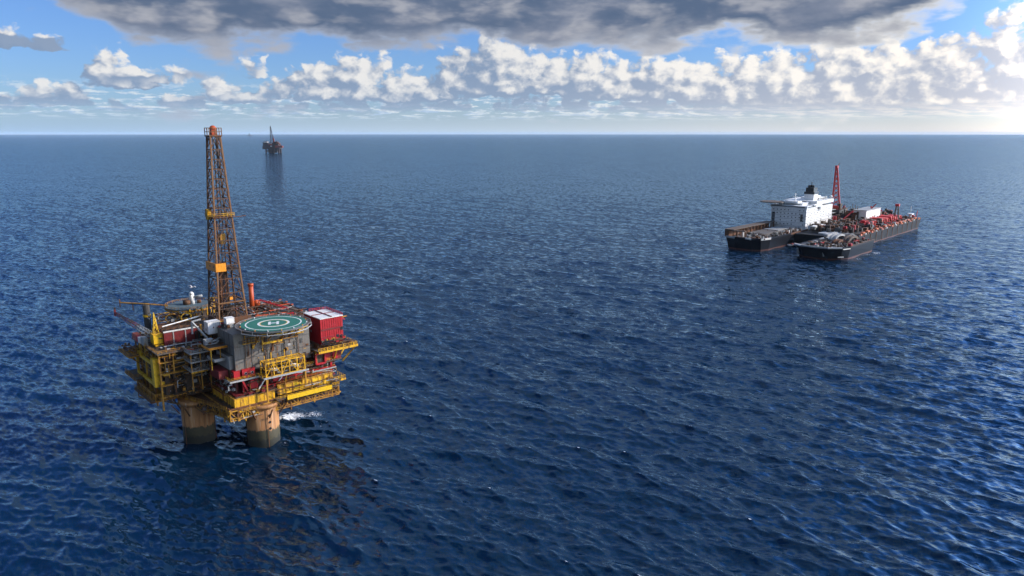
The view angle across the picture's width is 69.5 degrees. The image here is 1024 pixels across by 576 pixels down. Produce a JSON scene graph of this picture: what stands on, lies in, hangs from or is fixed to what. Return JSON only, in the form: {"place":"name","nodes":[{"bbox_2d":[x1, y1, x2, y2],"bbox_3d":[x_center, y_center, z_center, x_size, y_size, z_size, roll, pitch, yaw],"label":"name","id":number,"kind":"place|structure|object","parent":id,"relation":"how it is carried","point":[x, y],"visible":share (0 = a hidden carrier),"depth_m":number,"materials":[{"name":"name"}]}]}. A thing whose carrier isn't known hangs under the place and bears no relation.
{"place":"outdoors","nodes":[
{"label":"outdoors","id":0,"kind":"place"},
{"bbox_2d":[269,368,277,375],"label":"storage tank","id":1,"kind":"object","parent":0,"point":[276,370],"visible":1,"depth_m":310.55,"materials":[{"name":"white metal"}]},
{"bbox_2d":[0,134,1023,575],"bbox_3d":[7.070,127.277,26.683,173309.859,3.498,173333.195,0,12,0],"label":"sea water","id":2,"kind":"structure","parent":0,"point":[592,354],"depth_m":430.36,"materials":[{"name":"blue liquid"}]},
{"bbox_2d":[114,125,357,447],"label":"oil platform","id":3,"kind":"structure","parent":2,"relation":"in","point":[183,365],"depth_m":317.48,"materials":[{"name":"metal"}]},
{"bbox_2d":[203,338,212,345],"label":"equipment box","id":4,"kind":"object","parent":3,"relation":"on","point":[208,340],"visible":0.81,"depth_m":307.94,"materials":[{"name":"grey metal"}]},
{"bbox_2d":[204,319,219,334],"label":"equipment cabin","id":5,"kind":"object","parent":3,"relation":"on","point":[211,326],"visible":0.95,"depth_m":313.30,"materials":[{"name":"white metal"}]},
{"bbox_2d":[223,316,234,326],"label":"equipment cabin","id":6,"kind":"object","parent":3,"relation":"on","point":[229,320],"visible":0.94,"depth_m":312.27,"materials":[{"name":"white metal"}]},
{"bbox_2d":[231,370,239,379],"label":"deck cabin","id":7,"kind":"object","parent":3,"relation":"on","point":[235,374],"visible":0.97,"depth_m":304.97,"materials":[{"name":"red metal"}]},
{"bbox_2d":[240,367,254,378],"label":"deck cabin","id":8,"kind":"object","parent":3,"relation":"on","point":[250,371],"visible":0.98,"depth_m":307.56,"materials":[{"name":"red metal"}]},
{"bbox_2d":[262,126,282,152],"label":"oil platform","id":9,"kind":"structure","parent":2,"relation":"in","point":[274,147],"depth_m":4883.29,"materials":[{"name":"grey metal"}]},
{"bbox_2d":[725,163,920,259],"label":"heavy lift ship","id":10,"kind":"object","parent":2,"relation":"on","point":[811,223],"visible":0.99,"depth_m":892.75,"materials":[{"name":"black metal"}]},
{"bbox_2d":[854,207,880,219],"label":"deck container","id":11,"kind":"object","parent":10,"relation":"on","point":[867,212],"visible":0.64,"depth_m":958.06,"materials":[{"name":"white metal"}]},
{"bbox_2d":[0,0,1023,134],"label":"sky","id":12,"kind":"structure","parent":0,"point":[68,67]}
]}

